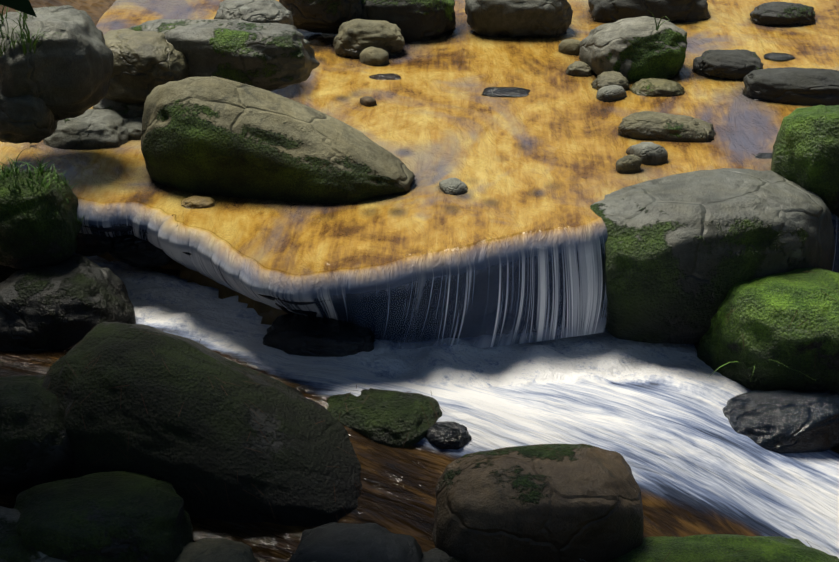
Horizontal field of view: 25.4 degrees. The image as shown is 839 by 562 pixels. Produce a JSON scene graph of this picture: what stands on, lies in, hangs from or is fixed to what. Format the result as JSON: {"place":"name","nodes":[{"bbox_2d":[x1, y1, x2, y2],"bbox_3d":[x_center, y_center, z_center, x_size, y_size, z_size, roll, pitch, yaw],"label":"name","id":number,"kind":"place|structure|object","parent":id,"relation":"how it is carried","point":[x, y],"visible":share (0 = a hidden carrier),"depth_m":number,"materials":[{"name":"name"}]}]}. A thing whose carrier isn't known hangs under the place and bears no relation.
{"place":"outdoors","nodes":[
{"label":"outdoors","id":0,"kind":"place"},
{"bbox_2d":[0,0,287,324],"bbox_3d":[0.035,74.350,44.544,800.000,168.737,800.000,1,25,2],"label":"ground","id":1,"kind":"structure","parent":0,"point":[95,10],"depth_m":9.17,"materials":[{"name":"brown soil"}]},
{"bbox_2d":[0,91,58,143],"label":"rock","id":2,"kind":"object","parent":1,"relation":"on","point":[27,118],"visible":0.5,"depth_m":8.97,"materials":[{"name":"grey stone"}]},
{"bbox_2d":[0,5,113,120],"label":"rock","id":3,"kind":"object","parent":2,"relation":"on","point":[67,73],"visible":0.81,"depth_m":8.92,"materials":[{"name":"grey stone"}]},
{"bbox_2d":[0,6,62,56],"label":"grass","id":4,"kind":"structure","parent":3,"relation":"on","point":[28,39],"depth_m":8.83,"materials":[{"name":"green plant"}]},
{"bbox_2d":[0,506,66,561],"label":"rock","id":5,"kind":"object","parent":1,"relation":"on","point":[12,549],"visible":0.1,"depth_m":7.21,"materials":[{"name":"grey stone"}]},
{"bbox_2d":[0,375,74,494],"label":"rock","id":6,"kind":"object","parent":1,"relation":"on","point":[35,447],"visible":0.5,"depth_m":7.62,"materials":[{"name":"grey stone"}]},
{"bbox_2d":[0,255,135,350],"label":"rock","id":7,"kind":"object","parent":1,"relation":"on","point":[71,302],"visible":0.54,"depth_m":8.48,"materials":[{"name":"grey stone"}]},
{"bbox_2d":[0,170,81,268],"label":"rock","id":8,"kind":"object","parent":7,"relation":"on","point":[39,234],"visible":0.83,"depth_m":8.58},
{"bbox_2d":[0,158,83,223],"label":"grass mound","id":9,"kind":"object","parent":8,"relation":"on","point":[5,173],"depth_m":8.66,"materials":[{"name":"green plant"}]},
{"bbox_2d":[43,109,129,148],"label":"rock","id":10,"kind":"object","parent":1,"relation":"on","point":[96,128],"visible":0.52,"depth_m":9.48,"materials":[{"name":"grey stone"}]},
{"bbox_2d":[126,117,142,139],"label":"rock","id":11,"kind":"object","parent":10,"relation":"on","point":[134,126],"visible":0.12,"depth_m":9.58,"materials":[{"name":"grey stone"}]},
{"bbox_2d":[13,471,192,561],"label":"rock","id":12,"kind":"object","parent":1,"relation":"on","point":[118,516],"visible":0.88,"depth_m":7.27,"materials":[{"name":"stone"}]},
{"bbox_2d":[42,322,361,525],"bbox_3d":[-0.896,0.664,7.941,1.541,0.881,0.959,1,25,2],"label":"rock","id":13,"kind":"object","parent":1,"relation":"on","point":[201,442],"visible":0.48,"depth_m":7.62,"materials":[{"name":"grey stone"}]},
{"bbox_2d":[46,327,363,522],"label":"needles","id":14,"kind":"object","parent":13,"relation":"on","point":[178,416],"visible":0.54,"depth_m":7.64,"materials":[{"name":"brown plant"}]},
{"bbox_2d":[174,537,257,561],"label":"rock","id":15,"kind":"object","parent":1,"relation":"on","point":[208,549],"visible":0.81,"depth_m":7.30,"materials":[{"name":"grey stone"}]},
{"bbox_2d":[141,76,414,203],"bbox_3d":[-0.691,-0.666,9.010,1.346,0.610,0.633,1,25,2],"label":"rock","id":16,"kind":"object","parent":1,"relation":"on","point":[214,135],"visible":0.88,"depth_m":8.82,"materials":[{"name":"grey stone"}]},
{"bbox_2d":[262,314,375,356],"bbox_3d":[-0.451,0.289,8.540,0.567,0.227,0.309,5,26,11],"label":"rock","id":17,"kind":"object","parent":1,"relation":"on","point":[299,335],"visible":0.58,"depth_m":8.43,"materials":[{"name":"black stone"}]},
{"bbox_2d":[288,522,422,561],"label":"rock","id":18,"kind":"object","parent":1,"relation":"on","point":[348,542],"visible":1,"depth_m":7.29,"materials":[{"name":"grey stone"}]},
{"bbox_2d":[333,19,404,58],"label":"rock","id":19,"kind":"object","parent":1,"relation":"on","point":[354,38],"visible":0.67,"depth_m":10.74,"materials":[{"name":"grey stone"}]},
{"bbox_2d":[327,388,441,447],"bbox_3d":[-0.179,0.624,8.132,0.564,0.305,0.426,12,28,24],"label":"rock","id":20,"kind":"object","parent":1,"relation":"on","point":[386,417],"visible":0.48,"depth_m":7.97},
{"bbox_2d":[324,385,441,450],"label":"needles","id":21,"kind":"object","parent":20,"relation":"on","point":[416,415],"visible":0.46,"depth_m":8.00,"materials":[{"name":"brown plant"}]},
{"bbox_2d":[369,73,400,79],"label":"rock","id":22,"kind":"object","parent":1,"relation":"on","point":[391,76],"visible":0.33,"depth_m":10.43,"materials":[{"name":"grey stone"}]},
{"bbox_2d":[361,0,455,41],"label":"rock","id":23,"kind":"object","parent":1,"relation":"on","point":[420,20],"visible":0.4,"depth_m":10.97,"materials":[{"name":"grey stone"}]},
{"bbox_2d":[0,0,838,348],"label":"stream water","id":24,"kind":"structure","parent":1,"relation":"on","point":[536,172],"depth_m":9.23,"materials":[{"name":"liquid"}]},
{"bbox_2d":[93,98,143,117],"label":"rock","id":25,"kind":"object","parent":24,"relation":"on","point":[126,110],"visible":0.15,"depth_m":9.71,"materials":[{"name":"grey stone"}]},
{"bbox_2d":[104,28,188,103],"bbox_3d":[-1.454,-1.132,9.779,0.541,0.341,0.486,1,25,2],"label":"rock","id":26,"kind":"object","parent":25,"relation":"on","point":[145,63],"visible":0.75,"depth_m":9.60,"materials":[{"name":"grey stone"}]},
{"bbox_2d":[279,0,361,33],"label":"rock","id":27,"kind":"object","parent":24,"relation":"on","point":[324,16],"visible":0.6,"depth_m":10.94,"materials":[{"name":"grey stone"}]},
{"bbox_2d":[360,96,375,106],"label":"pool stone","id":28,"kind":"object","parent":24,"relation":"on","point":[368,101],"visible":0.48,"depth_m":10.02,"materials":[{"name":"brown stone"}]},
{"bbox_2d":[360,46,388,65],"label":"pool stone","id":29,"kind":"object","parent":24,"relation":"on","point":[372,56],"visible":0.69,"depth_m":10.64,"materials":[{"name":"grey stone"}]},
{"bbox_2d":[558,39,580,54],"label":"pool stone","id":30,"kind":"object","parent":24,"relation":"on","point":[570,46],"visible":0.56,"depth_m":10.79,"materials":[{"name":"grey stone"}]},
{"bbox_2d":[596,85,626,101],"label":"pool stone","id":31,"kind":"object","parent":24,"relation":"on","point":[609,93],"visible":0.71,"depth_m":10.09,"materials":[{"name":"grey stone"}]},
{"bbox_2d":[616,154,641,172],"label":"pool stone","id":32,"kind":"object","parent":24,"relation":"on","point":[632,163],"visible":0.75,"depth_m":9.16,"materials":[{"name":"grey stone"}]},
{"bbox_2d":[750,2,815,25],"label":"rock","id":33,"kind":"object","parent":24,"relation":"on","point":[779,14],"visible":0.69,"depth_m":11.29,"materials":[{"name":"grey stone"}]},
{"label":"rock","id":34,"kind":"object","parent":24,"relation":"on","visible":0},
{"bbox_2d":[128,19,319,90],"bbox_3d":[-1.120,-1.200,9.872,1.254,0.402,0.410,11,28,22],"label":"rock","id":35,"kind":"object","parent":34,"relation":"on","point":[270,56],"visible":0.54,"depth_m":9.62,"materials":[{"name":"grey stone"}]},
{"bbox_2d":[214,0,293,25],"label":"rock","id":36,"kind":"object","parent":35,"relation":"on","point":[264,11],"visible":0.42,"depth_m":10.08,"materials":[{"name":"grey stone"}]},
{"bbox_2d":[421,548,470,561],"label":"rock","id":37,"kind":"object","parent":1,"relation":"on","point":[435,555],"visible":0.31,"depth_m":7.35,"materials":[{"name":"grey stone"}]},
{"bbox_2d":[81,223,838,341],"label":"ledge","id":38,"kind":"object","parent":1,"relation":"on","point":[367,309],"visible":0.06,"depth_m":8.56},
{"bbox_2d":[181,196,215,208],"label":"rock","id":39,"kind":"object","parent":38,"relation":"on","point":[192,202],"visible":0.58,"depth_m":8.78,"materials":[{"name":"beige stone"}]},
{"bbox_2d":[439,178,467,194],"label":"pool stone","id":40,"kind":"object","parent":38,"relation":"on","point":[453,186],"visible":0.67,"depth_m":8.92,"materials":[{"name":"grey stone"}]},
{"bbox_2d":[630,142,667,164],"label":"pool stone","id":41,"kind":"object","parent":38,"relation":"on","point":[649,153],"visible":0.62,"depth_m":9.26,"materials":[{"name":"grey stone"}]},
{"bbox_2d":[754,153,771,158],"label":"rock","id":42,"kind":"object","parent":38,"relation":"on","point":[763,155],"visible":0.04,"depth_m":9.34,"materials":[{"name":"grey stone"}]},
{"bbox_2d":[771,105,838,231],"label":"rock","id":43,"kind":"object","parent":38,"relation":"on","point":[805,153],"visible":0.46,"depth_m":8.90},
{"bbox_2d":[482,87,529,97],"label":"rock","id":44,"kind":"object","parent":1,"relation":"on","point":[513,92],"visible":0.4,"depth_m":10.19,"materials":[{"name":"grey stone"}]},
{"bbox_2d":[465,0,572,37],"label":"rock","id":45,"kind":"object","parent":1,"relation":"on","point":[519,18],"visible":0.77,"depth_m":11.02,"materials":[{"name":"grey stone"}]},
{"bbox_2d":[433,444,643,561],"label":"rock","id":46,"kind":"object","parent":1,"relation":"on","point":[554,503],"visible":0.96,"depth_m":7.34,"materials":[{"name":"stone"}]},
{"bbox_2d":[566,61,592,76],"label":"rock","id":47,"kind":"object","parent":1,"relation":"on","point":[578,68],"visible":0.52,"depth_m":10.45,"materials":[{"name":"grey stone"}]},
{"bbox_2d":[591,71,628,89],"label":"rock","id":48,"kind":"object","parent":1,"relation":"on","point":[603,79],"visible":0.5,"depth_m":10.24,"materials":[{"name":"grey stone"}]},
{"bbox_2d":[579,16,687,81],"bbox_3d":[1.218,-1.275,10.528,0.585,0.408,0.460,-7,26,-14],"label":"rock","id":49,"kind":"object","parent":1,"relation":"on","point":[635,49],"visible":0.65,"depth_m":10.36,"materials":[{"name":"grey stone"}]},
{"bbox_2d":[588,0,710,22],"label":"rock","id":50,"kind":"object","parent":1,"relation":"on","point":[613,11],"visible":0.67,"depth_m":11.33,"materials":[{"name":"grey stone"}]},
{"bbox_2d":[630,78,684,96],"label":"rock","id":51,"kind":"object","parent":1,"relation":"on","point":[653,87],"visible":0.62,"depth_m":10.17,"materials":[{"name":"grey stone"}]},
{"bbox_2d":[618,111,715,141],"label":"rock","id":52,"kind":"object","parent":1,"relation":"on","point":[650,125],"visible":0.75,"depth_m":9.56,"materials":[{"name":"grey stone"}]},
{"bbox_2d":[590,168,834,343],"bbox_3d":[1.383,-0.123,8.957,1.262,0.732,0.754,-7,26,-15],"label":"rock","id":53,"kind":"object","parent":1,"relation":"on","point":[685,252],"visible":0.77,"depth_m":8.62,"materials":[{"name":"grey stone"}]},
{"bbox_2d":[607,534,838,561],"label":"rock","id":54,"kind":"object","parent":1,"relation":"on","point":[711,548],"visible":0.77,"depth_m":7.43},
{"bbox_2d":[692,49,763,80],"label":"rock","id":55,"kind":"object","parent":1,"relation":"on","point":[736,65],"visible":0.65,"depth_m":10.41,"materials":[{"name":"grey stone"}]},
{"bbox_2d":[694,267,838,392],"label":"rock","id":56,"kind":"object","parent":1,"relation":"on","point":[762,314],"visible":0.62,"depth_m":8.49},
{"bbox_2d":[713,272,836,356],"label":"needles","id":57,"kind":"object","parent":56,"relation":"on","point":[790,324],"visible":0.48,"depth_m":8.50,"materials":[{"name":"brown plant"}]},
{"bbox_2d":[764,52,794,61],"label":"rock","id":58,"kind":"object","parent":1,"relation":"on","point":[778,57],"visible":0.54,"depth_m":10.73,"materials":[{"name":"grey stone"}]},
{"bbox_2d":[723,388,838,453],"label":"rock","id":59,"kind":"object","parent":1,"relation":"on","point":[784,421],"visible":0.69,"depth_m":8.30,"materials":[{"name":"grey stone"}]},
{"bbox_2d":[743,67,838,105],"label":"rock","id":60,"kind":"object","parent":1,"relation":"on","point":[802,86],"visible":0.77,"depth_m":10.05,"materials":[{"name":"grey stone"}]},
{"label":"tree trunk","id":61,"kind":"object","parent":1,"relation":"on","visible":0},
{"bbox_2d":[0,0,36,16],"bbox_3d":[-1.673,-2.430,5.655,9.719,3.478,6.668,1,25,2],"label":"leaf","id":62,"kind":"object","parent":61,"relation":"attached to","point":[24,6],"visible":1,"depth_m":5.21,"materials":[{"name":"green plant"}]},
{"bbox_2d":[0,10,810,380],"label":"grass sprigs","id":63,"kind":"object","parent":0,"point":[76,160],"depth_m":8.71,"materials":[{"name":"green plant"}]},
{"bbox_2d":[0,253,838,561],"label":"water","id":64,"kind":"structure","parent":0,"point":[654,417],"depth_m":8.17,"materials":[{"name":"white liquid"}]},
{"bbox_2d":[425,421,471,449],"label":"rock","id":65,"kind":"object","parent":64,"relation":"in","point":[445,435],"visible":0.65,"depth_m":7.91,"materials":[{"name":"black stone"}]}
]}

